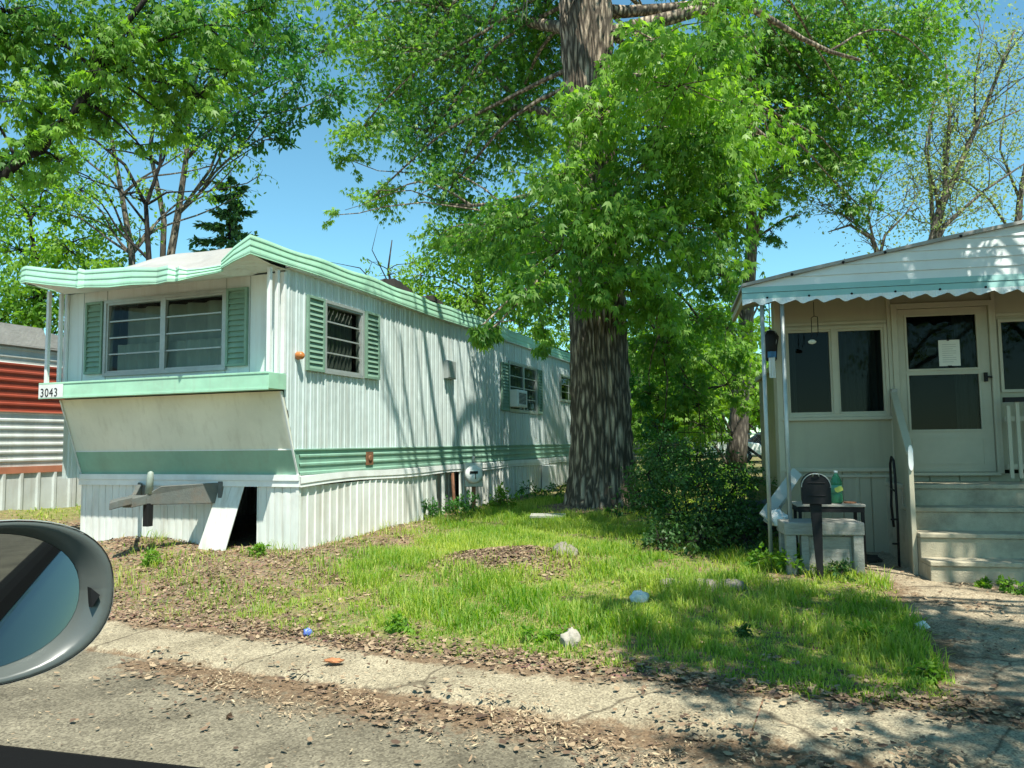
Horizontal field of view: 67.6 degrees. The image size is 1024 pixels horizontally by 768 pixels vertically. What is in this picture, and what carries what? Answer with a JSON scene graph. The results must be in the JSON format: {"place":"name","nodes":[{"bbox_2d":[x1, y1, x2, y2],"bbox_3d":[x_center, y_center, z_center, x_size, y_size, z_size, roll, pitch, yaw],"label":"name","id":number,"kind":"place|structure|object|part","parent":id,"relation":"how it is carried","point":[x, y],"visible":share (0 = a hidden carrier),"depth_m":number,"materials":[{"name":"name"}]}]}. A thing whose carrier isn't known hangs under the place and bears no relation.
{"place":"outdoors","nodes":[
{"label":"outdoors","id":0,"kind":"place"},
{"bbox_2d":[0,650,888,767],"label":"road","id":1,"kind":"structure","parent":0,"point":[258,745],"depth_m":3.89,"materials":[{"name":"grey asphalt"}]},
{"bbox_2d":[0,519,200,767],"bbox_3d":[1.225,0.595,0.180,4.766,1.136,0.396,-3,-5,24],"label":"car","id":2,"kind":"object","parent":1,"relation":"on","point":[56,590],"visible":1,"depth_m":1.17,"materials":[{"name":"grey paint"}]},
{"bbox_2d":[7,554,1021,767],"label":"seed wings","id":3,"kind":"object","parent":1,"relation":"on","point":[643,760],"visible":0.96,"depth_m":3.92},
{"bbox_2d":[27,517,1023,767],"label":"fallen leaves","id":4,"kind":"object","parent":1,"relation":"on","point":[921,697],"visible":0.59,"depth_m":4.86,"materials":[{"name":"brown plant"}]},
{"bbox_2d":[0,455,978,745],"bbox_3d":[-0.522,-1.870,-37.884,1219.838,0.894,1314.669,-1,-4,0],"label":"ground","id":5,"kind":"structure","parent":0,"point":[244,531],"depth_m":6.72,"materials":[{"name":"soil"}]},
{"bbox_2d":[0,322,80,509],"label":"mobile home","id":6,"kind":"object","parent":5,"relation":"on","point":[31,440],"visible":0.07,"depth_m":12.66,"materials":[{"name":"red"}]},
{"bbox_2d":[0,151,145,336],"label":"broadleaf tree","id":7,"kind":"object","parent":5,"relation":"on","point":[33,304],"visible":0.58,"depth_m":24.90,"materials":[{"name":"green plant"}]},
{"bbox_2d":[7,86,221,260],"bbox_3d":[-12.639,-3.618,24.702,7.015,12.677,3.373,-1,-4,0],"label":"broadleaf tree","id":8,"kind":"object","parent":5,"relation":"on","point":[145,201],"visible":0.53,"depth_m":24.55,"materials":[{"name":"green plant"}]},
{"bbox_2d":[0,53,278,264],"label":"broadleaf tree","id":9,"kind":"object","parent":5,"relation":"on","point":[130,250],"visible":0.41,"depth_m":25.76,"materials":[{"name":"green plant"}]},
{"bbox_2d":[138,547,164,567],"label":"weed","id":10,"kind":"object","parent":5,"relation":"on","point":[148,557],"visible":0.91,"depth_m":8.47,"materials":[{"name":"green plant"}]},
{"bbox_2d":[0,0,321,201],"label":"maple tree","id":11,"kind":"object","parent":5,"relation":"on","point":[114,50],"visible":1,"depth_m":12.92,"materials":[{"name":"green plant"}]},
{"bbox_2d":[187,172,258,251],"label":"spruce tree","id":12,"kind":"object","parent":5,"relation":"on","point":[232,214],"visible":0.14,"depth_m":30.24,"materials":[{"name":"green plant"}]},
{"bbox_2d":[121,0,365,256],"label":"broadleaf tree","id":13,"kind":"object","parent":5,"relation":"on","point":[340,96],"visible":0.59,"depth_m":27.03,"materials":[{"name":"green plant"}]},
{"bbox_2d":[247,542,270,556],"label":"weed","id":14,"kind":"object","parent":5,"relation":"on","point":[258,548],"visible":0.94,"depth_m":8.84,"materials":[{"name":"green plant"}]},
{"bbox_2d":[19,234,570,550],"bbox_3d":[-2.030,0.640,15.553,3.855,4.262,14.489,-2,-5,20],"label":"mobile home","id":15,"kind":"object","parent":5,"relation":"on","point":[291,398],"visible":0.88,"depth_m":9.95,"materials":[{"name":"white metal"}]},
{"bbox_2d":[102,289,282,396],"bbox_3d":[-4.260,-0.553,9.977,2.495,1.415,0.785,-2,-5,20],"label":"window","id":16,"kind":"structure","parent":15,"relation":"in","point":[178,332],"depth_m":9.84,"materials":[{"name":"glass"}]},
{"bbox_2d":[324,300,364,378],"bbox_3d":[-2.312,-0.489,10.649,0.535,1.365,2.020,-2,-5,20],"label":"window","id":17,"kind":"structure","parent":15,"relation":"in","point":[345,325],"depth_m":10.40,"materials":[{"name":"glass"}]},
{"bbox_2d":[508,360,537,413],"bbox_3d":[0.164,0.106,16.812,0.225,1.070,1.810,-2,-5,20],"label":"window","id":18,"kind":"structure","parent":15,"relation":"in","point":[519,373],"depth_m":17.03,"materials":[{"name":"metal"}]},
{"bbox_2d":[559,374,570,402],"bbox_3d":[1.361,0.220,20.476,0.535,1.120,2.330,-2,-5,20],"label":"window","id":19,"kind":"structure","parent":15,"relation":"in","point":[562,377],"depth_m":20.02,"materials":[{"name":"metal"}]},
{"bbox_2d":[303,628,312,635],"bbox_3d":[-1.509,1.833,5.668,0.072,0.053,0.059,2,-5,-27],"label":"bottle cap","id":20,"kind":"object","parent":5,"relation":"on","point":[308,631],"visible":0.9,"depth_m":5.65,"materials":[{"name":"blue plastic"}]},
{"bbox_2d":[3,463,739,555],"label":"yard grass","id":21,"kind":"structure","parent":5,"relation":"on","point":[42,514],"depth_m":12.53,"materials":[{"name":"green plant"}]},
{"bbox_2d":[332,226,425,279],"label":"broadleaf tree","id":22,"kind":"object","parent":5,"relation":"on","point":[388,268],"visible":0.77,"depth_m":26.38,"materials":[{"name":"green plant"}]},
{"bbox_2d":[382,610,413,634],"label":"weed","id":23,"kind":"object","parent":5,"relation":"on","point":[396,625],"visible":1,"depth_m":5.73,"materials":[{"name":"green plant"}]},
{"bbox_2d":[421,496,445,519],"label":"weed","id":24,"kind":"object","parent":5,"relation":"on","point":[431,512],"visible":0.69,"depth_m":12.15,"materials":[{"name":"green plant"}]},
{"bbox_2d":[440,489,480,515],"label":"weed","id":25,"kind":"object","parent":5,"relation":"on","point":[467,506],"visible":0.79,"depth_m":12.34,"materials":[{"name":"green plant"}]},
{"bbox_2d":[464,456,482,507],"bbox_3d":[-0.669,1.746,13.389,0.320,0.950,0.260,0,-4,-5],"label":"electric meter","id":26,"kind":"object","parent":5,"relation":"on","point":[473,474],"visible":0.99,"depth_m":13.39,"materials":[{"name":"metal"}]},
{"bbox_2d":[392,185,569,351],"bbox_3d":[-0.602,-2.333,30.323,8.781,11.451,5.662,-1,-4,0],"label":"broadleaf tree","id":27,"kind":"object","parent":5,"relation":"on","point":[478,299],"visible":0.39,"depth_m":29.80,"materials":[{"name":"green plant"}]},
{"bbox_2d":[483,481,523,508],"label":"weed","id":28,"kind":"object","parent":5,"relation":"on","point":[500,494],"visible":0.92,"depth_m":13.27,"materials":[{"name":"green plant"}]},
{"bbox_2d":[111,494,959,702],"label":"lawn grass","id":29,"kind":"structure","parent":5,"relation":"on","point":[509,533],"depth_m":6.41,"materials":[{"name":"green plant"}]},
{"bbox_2d":[530,513,565,517],"bbox_3d":[0.531,1.949,11.318,0.520,0.035,0.200,-1,2,8],"label":"flat board","id":30,"kind":"object","parent":29,"relation":"on","point":[540,515],"visible":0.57,"depth_m":11.28,"materials":[{"name":"white wood"}]},
{"bbox_2d":[516,480,566,500],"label":"shrub","id":31,"kind":"object","parent":5,"relation":"on","point":[552,485],"visible":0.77,"depth_m":14.57,"materials":[{"name":"green plant"}]},
{"bbox_2d":[521,624,568,643],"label":"weed","id":32,"kind":"object","parent":5,"relation":"on","point":[541,636],"visible":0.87,"depth_m":5.34,"materials":[{"name":"green plant"}]},
{"bbox_2d":[553,541,578,555],"bbox_3d":[0.551,1.707,7.904,0.274,0.154,0.252,-1,-4,0],"label":"stone","id":33,"kind":"object","parent":5,"relation":"on","point":[561,546],"visible":0.5,"depth_m":7.85,"materials":[{"name":"grey stone"}]},
{"bbox_2d":[559,627,580,646],"bbox_3d":[0.398,1.738,5.230,0.149,0.149,0.109,-1,-4,0],"label":"stone","id":34,"kind":"object","parent":5,"relation":"on","point":[572,634],"visible":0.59,"depth_m":5.20,"materials":[{"name":"white stone"}]},
{"bbox_2d":[559,333,664,425],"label":"broadleaf tree","id":35,"kind":"object","parent":5,"relation":"on","point":[633,419],"visible":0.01,"depth_m":43.00,"materials":[{"name":"green plant"}]},
{"bbox_2d":[629,590,648,601],"bbox_3d":[1.061,1.773,6.362,0.175,0.111,0.133,-1,-4,0],"label":"stone","id":36,"kind":"object","parent":5,"relation":"on","point":[638,595],"visible":0.66,"depth_m":6.33,"materials":[{"name":"grey stone"}]},
{"bbox_2d":[605,411,699,519],"bbox_3d":[2.239,1.314,12.168,1.628,1.819,1.163,-1,-4,0],"label":"shrub","id":37,"kind":"object","parent":5,"relation":"on","point":[668,424],"visible":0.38,"depth_m":12.28,"materials":[{"name":"green plant"}]},
{"bbox_2d":[298,0,1014,508],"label":"maple tree","id":38,"kind":"object","parent":5,"relation":"on","point":[596,222],"visible":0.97,"depth_m":13.52,"materials":[{"name":"green plant"}]},
{"bbox_2d":[640,442,721,477],"bbox_3d":[4.276,1.845,18.971,2.284,1.496,1.022,0,-4,-11],"label":"shrub","id":39,"kind":"object","parent":5,"relation":"on","point":[690,461],"visible":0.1,"depth_m":18.91,"materials":[{"name":"green plant"}]},
{"bbox_2d":[652,403,722,496],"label":"garden arch","id":40,"kind":"structure","parent":5,"relation":"on","point":[696,432],"depth_m":14.49,"materials":[{"name":"black metal"}]},
{"bbox_2d":[609,424,776,555],"bbox_3d":[2.222,1.265,9.295,2.038,1.628,2.212,-1,-4,0],"label":"shrub","id":41,"kind":"object","parent":5,"relation":"on","point":[697,525],"visible":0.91,"depth_m":9.22,"materials":[{"name":"green plant"}]},
{"bbox_2d":[626,294,760,475],"bbox_3d":[4.104,0.118,18.352,2.959,4.697,4.925,-5,-6,43],"label":"young tree","id":42,"kind":"object","parent":5,"relation":"on","point":[698,367],"visible":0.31,"depth_m":17.73,"materials":[{"name":"green plant"}]},
{"bbox_2d":[637,433,760,469],"bbox_3d":[6.012,2.295,24.892,14.202,1.350,0.060,-1,-4,0],"label":"chain link fence","id":43,"kind":"object","parent":5,"relation":"on","point":[754,434],"visible":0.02,"depth_m":24.92,"materials":[{"name":"metal"}]},
{"bbox_2d":[630,344,768,459],"bbox_3d":[7.446,0.576,28.190,5.470,5.115,7.318,2,-5,-33],"label":"young tree","id":44,"kind":"object","parent":5,"relation":"on","point":[751,426],"visible":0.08,"depth_m":27.65,"materials":[{"name":"green plant"}]},
{"bbox_2d":[627,300,771,462],"bbox_3d":[8.671,-0.242,33.971,12.696,7.622,6.086,-1,-4,0],"label":"broadleaf tree","id":45,"kind":"object","parent":5,"relation":"on","point":[755,322],"visible":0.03,"depth_m":33.23,"materials":[{"name":"green plant"}]},
{"bbox_2d":[632,341,767,431],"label":"broadleaf tree","id":46,"kind":"object","parent":5,"relation":"on","point":[755,369],"visible":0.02,"depth_m":46.72,"materials":[{"name":"green plant"}]},
{"bbox_2d":[689,578,720,591],"bbox_3d":[1.675,1.779,6.721,0.368,0.133,0.254,-1,-4,0],"label":"edging stone","id":47,"kind":"object","parent":5,"relation":"on","point":[711,581],"visible":0.18,"depth_m":6.66,"materials":[{"name":"grey stone"}]},
{"bbox_2d":[625,72,812,474],"bbox_3d":[5.672,-3.579,22.103,7.336,12.727,4.435,-1,-4,0],"label":"broadleaf tree","id":48,"kind":"object","parent":5,"relation":"on","point":[737,427],"visible":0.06,"depth_m":22.28,"materials":[{"name":"green plant"}]},
{"bbox_2d":[690,458,758,505],"bbox_3d":[3.447,1.669,12.643,1.230,0.934,0.981,-1,-4,0],"label":"shrub","id":49,"kind":"object","parent":5,"relation":"on","point":[723,471],"visible":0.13,"depth_m":12.56,"materials":[{"name":"green plant"}]},
{"bbox_2d":[676,461,777,494],"bbox_3d":[4.273,1.977,15.464,2.160,0.866,1.038,-1,-4,0],"label":"shrub","id":50,"kind":"object","parent":5,"relation":"on","point":[755,473],"visible":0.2,"depth_m":15.46,"materials":[{"name":"green plant"}]},
{"bbox_2d":[691,496,777,550],"bbox_3d":[2.579,1.647,8.957,0.836,0.678,0.858,1,-5,-24],"label":"shrub","id":51,"kind":"object","parent":5,"relation":"on","point":[725,536],"visible":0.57,"depth_m":8.84,"materials":[{"name":"green plant"}]},
{"bbox_2d":[721,579,747,590],"bbox_3d":[1.943,1.799,6.800,0.282,0.135,0.237,-1,-4,0],"label":"edging stone","id":52,"kind":"object","parent":5,"relation":"on","point":[740,583],"visible":0.37,"depth_m":6.74,"materials":[{"name":"grey stone"}]},
{"bbox_2d":[718,351,758,432],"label":"broadleaf tree","id":53,"kind":"object","parent":5,"relation":"on","point":[750,422],"visible":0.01,"depth_m":62.47,"materials":[{"name":"green plant"}]},
{"bbox_2d":[726,622,753,637],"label":"weed","id":54,"kind":"object","parent":5,"relation":"on","point":[742,630],"visible":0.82,"depth_m":5.35,"materials":[{"name":"green plant"}]},
{"bbox_2d":[719,336,767,438],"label":"broadleaf tree","id":55,"kind":"object","parent":5,"relation":"on","point":[757,421],"visible":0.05,"depth_m":47.42,"materials":[{"name":"green plant"}]},
{"bbox_2d":[725,497,778,537],"bbox_3d":[3.042,1.685,9.710,0.750,0.493,0.829,-1,-4,0],"label":"junk tarp","id":56,"kind":"object","parent":5,"relation":"on","point":[764,502],"visible":0.11,"depth_m":9.45,"materials":[{"name":"plastic"}]},
{"bbox_2d":[739,542,810,573],"bbox_3d":[2.566,1.744,7.518,0.634,0.408,0.469,-1,-4,0],"label":"weed","id":57,"kind":"object","parent":5,"relation":"on","point":[753,561],"visible":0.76,"depth_m":7.53,"materials":[{"name":"green plant"}]},
{"bbox_2d":[801,472,831,579],"bbox_3d":[2.953,1.432,7.409,0.268,1.149,0.501,-2,-5,19],"label":"mailbox","id":58,"kind":"object","parent":5,"relation":"on","point":[815,490],"visible":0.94,"depth_m":7.23,"materials":[{"name":"black metal"}]},
{"bbox_2d":[802,474,831,503],"bbox_3d":[2.877,0.994,7.235,0.258,0.286,0.022,-2,-5,19],"label":"door","id":59,"kind":"structure","parent":58,"relation":"in","point":[815,489],"depth_m":7.23,"materials":[{"name":"black metal"}]},
{"bbox_2d":[777,518,864,574],"bbox_3d":[3.066,1.672,7.609,0.745,0.625,0.400,-1,-4,8],"label":"wooden stand","id":60,"kind":"object","parent":5,"relation":"on","point":[850,543],"visible":0.56,"depth_m":7.46,"materials":[{"name":"white wood"}]},
{"bbox_2d":[772,509,787,525],"bbox_3d":[2.774,1.376,7.914,0.233,0.172,0.221,-1,-4,0],"label":"plastic bag","id":61,"kind":"object","parent":60,"relation":"on","point":[778,514],"visible":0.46,"depth_m":7.86,"materials":[{"name":"white plastic"}]},
{"bbox_2d":[792,501,866,568],"bbox_3d":[3.289,1.618,7.944,0.660,0.760,0.400,-2,-5,12],"label":"side table","id":62,"kind":"object","parent":5,"relation":"on","point":[799,507],"visible":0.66,"depth_m":7.78,"materials":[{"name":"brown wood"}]},
{"bbox_2d":[830,471,842,503],"bbox_3d":[3.357,1.066,7.918,0.116,0.336,0.116,-1,-4,0],"label":"soda bottle","id":63,"kind":"object","parent":62,"relation":"on","point":[836,490],"visible":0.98,"depth_m":7.87,"materials":[{"name":"green plastic"}]},
{"bbox_2d":[823,556,855,581],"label":"weed","id":64,"kind":"object","parent":5,"relation":"on","point":[842,569],"visible":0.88,"depth_m":7.22,"materials":[{"name":"green plant"}]},
{"bbox_2d":[844,619,905,647],"bbox_3d":[2.508,1.721,5.187,0.431,0.266,0.255,0,-4,-8],"label":"weed","id":65,"kind":"object","parent":5,"relation":"on","point":[870,628],"visible":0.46,"depth_m":5.18,"materials":[{"name":"green plant"}]},
{"bbox_2d":[731,220,1023,568],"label":"porch house","id":66,"kind":"structure","parent":5,"relation":"on","point":[931,331],"depth_m":8.48,"materials":[{"name":"beige metal"}]},
{"bbox_2d":[765,303,778,377],"bbox_3d":[2.955,-0.503,8.748,0.190,0.880,0.186,-2,-5,12],"label":"wind chime","id":67,"kind":"object","parent":66,"relation":"hanging from","point":[771,340],"visible":0.9,"depth_m":8.69,"materials":[{"name":"black metal"}]},
{"bbox_2d":[759,469,801,523],"bbox_3d":[2.955,1.237,8.386,0.828,0.613,0.151,3,-6,-38],"label":"leaning board","id":68,"kind":"object","parent":66,"relation":"attached to","point":[778,498],"visible":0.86,"depth_m":8.32,"materials":[{"name":"white"}]},
{"bbox_2d":[808,302,818,343],"bbox_3d":[3.290,-0.669,8.395,0.102,0.470,0.086,1,-5,-24],"label":"wind chime","id":69,"kind":"object","parent":66,"relation":"hanging from","point":[812,341],"visible":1,"depth_m":8.38,"materials":[{"name":"white metal"}]},
{"bbox_2d":[786,327,886,414],"bbox_3d":[3.706,-0.086,8.801,1.045,1.070,0.182,-2,-5,12],"label":"window","id":70,"kind":"structure","parent":66,"relation":"in","point":[860,351],"depth_m":8.73,"materials":[{"name":"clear glass"}]},
{"bbox_2d":[896,306,995,471],"bbox_3d":[4.790,0.058,8.459,0.920,1.815,0.095,-2,-5,12],"label":"door","id":71,"kind":"structure","parent":66,"relation":"in","point":[944,360],"depth_m":8.46,"materials":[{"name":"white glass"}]},
{"bbox_2d":[997,319,1023,391],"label":"window","id":72,"kind":"structure","parent":66,"relation":"in","point":[1010,332],"depth_m":8.37,"materials":[{"name":"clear glass"}]},
{"bbox_2d":[778,119,982,254],"bbox_3d":[10.001,-2.627,20.766,5.660,10.256,5.297,-2,-5,20],"label":"broadleaf tree","id":73,"kind":"object","parent":5,"relation":"on","point":[872,238],"visible":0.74,"depth_m":21.31,"materials":[{"name":"green plant"}]},
{"bbox_2d":[902,655,952,684],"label":"weed","id":74,"kind":"object","parent":5,"relation":"on","point":[932,669],"visible":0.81,"depth_m":4.49,"materials":[{"name":"green plant"}]},
{"bbox_2d":[878,39,1015,244],"bbox_3d":[13.556,-4.175,23.492,4.719,13.681,4.419,-1,-4,0],"label":"broadleaf tree","id":75,"kind":"object","parent":5,"relation":"on","point":[931,208],"visible":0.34,"depth_m":23.95,"materials":[{"name":"green plant"}]},
{"bbox_2d":[871,0,1023,241],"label":"broadleaf tree","id":76,"kind":"object","parent":5,"relation":"on","point":[944,197],"visible":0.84,"depth_m":22.51,"materials":[{"name":"green plant"}]},
{"bbox_2d":[882,3,1023,234],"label":"broadleaf tree","id":77,"kind":"object","parent":5,"relation":"on","point":[1018,215],"visible":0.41,"depth_m":24.53,"materials":[{"name":"green plant"}]},
{"bbox_2d":[885,481,1023,583],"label":"concrete steps","id":78,"kind":"structure","parent":5,"relation":"on","point":[970,531],"depth_m":7.48,"materials":[{"name":"grey concrete"}]},
{"bbox_2d":[890,389,918,574],"bbox_3d":[4.094,0.960,7.987,0.074,1.880,1.088,-2,-5,20],"label":"stair railing","id":79,"kind":"object","parent":78,"relation":"on","point":[903,454],"visible":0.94,"depth_m":7.72,"materials":[{"name":"beige"}]},
{"bbox_2d":[1002,397,1023,477],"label":"porch railing","id":80,"kind":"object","parent":78,"relation":"on","point":[1009,418],"depth_m":8.03,"materials":[{"name":"white wood"}]},
{"bbox_2d":[0,0,1023,437],"label":"sky","id":81,"kind":"structure","parent":0,"point":[291,216],"materials":[{"name":"blue"}]},
{"bbox_2d":[85,619,1023,767],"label":"pavement","id":82,"kind":"structure","parent":0,"point":[575,698],"depth_m":4.23,"materials":[{"name":"concrete"}]},
{"bbox_2d":[321,657,344,662],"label":"dead leaf","id":83,"kind":"object","parent":82,"relation":"on","point":[333,660],"visible":1,"depth_m":4.92,"materials":[{"name":"orange plant"}]},
{"bbox_2d":[632,439,643,455],"bbox_3d":[7.078,3.136,37.862,4.493,1.435,1.764,-2,-5,15],"label":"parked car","id":84,"kind":"object","parent":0,"point":[634,453],"visible":0.02,"depth_m":37.25,"materials":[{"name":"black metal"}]},
{"bbox_2d":[680,433,760,461],"bbox_3d":[9.377,2.970,35.867,4.492,1.435,1.764,-2,-5,15],"label":"parked car","id":85,"kind":"object","parent":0,"point":[754,446],"visible":0.1,"depth_m":34.60,"materials":[{"name":"white metal"}]},
{"bbox_2d":[748,432,760,458],"bbox_3d":[12.671,3.007,36.864,4.492,1.435,1.764,-2,-5,15],"label":"parked car","id":86,"kind":"object","parent":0,"point":[754,439],"visible":0.04,"depth_m":36.31,"materials":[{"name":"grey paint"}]},
{"bbox_3d":[11.587,2.518,36.311,0.530,0.360,0.010,-2,-5,15],"label":"window","id":87,"kind":"part","parent":86,"relation":"part of","materials":[{"name":"black glass"}]},
{"bbox_2d":[863,552,1023,727],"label":"driveway","id":88,"kind":"structure","parent":0,"point":[1009,679],"depth_m":5.46,"materials":[{"name":"concrete"}]},
{"bbox_2d":[867,554,883,562],"bbox_3d":[3.731,1.880,8.188,0.608,0.122,0.400,-1,-4,0],"label":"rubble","id":89,"kind":"object","parent":88,"relation":"on","point":[873,559],"visible":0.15,"depth_m":8.08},
{"bbox_2d":[889,456,900,565],"bbox_3d":[3.940,1.324,7.882,0.077,1.164,0.300,-3,-5,26],"label":"iron bar","id":90,"kind":"object","parent":88,"relation":"on","point":[891,461],"visible":0.97,"depth_m":7.81,"materials":[{"name":"metal"}]},
{"bbox_2d":[914,621,930,628],"bbox_3d":[2.957,1.735,5.518,0.103,0.055,0.099,2,-5,-30],"label":"paper scrap","id":91,"kind":"object","parent":88,"relation":"on","point":[927,625],"visible":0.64,"depth_m":5.50,"materials":[{"name":"paper"}]},
{"bbox_2d":[973,575,995,588],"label":"weed","id":92,"kind":"object","parent":88,"relation":"on","point":[981,582],"visible":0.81,"depth_m":6.78,"materials":[{"name":"green plant"}]},
{"bbox_2d":[996,575,1023,595],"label":"weed","id":93,"kind":"object","parent":88,"relation":"on","point":[1007,585],"visible":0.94,"depth_m":6.53,"materials":[{"name":"green plant"}]}
]}

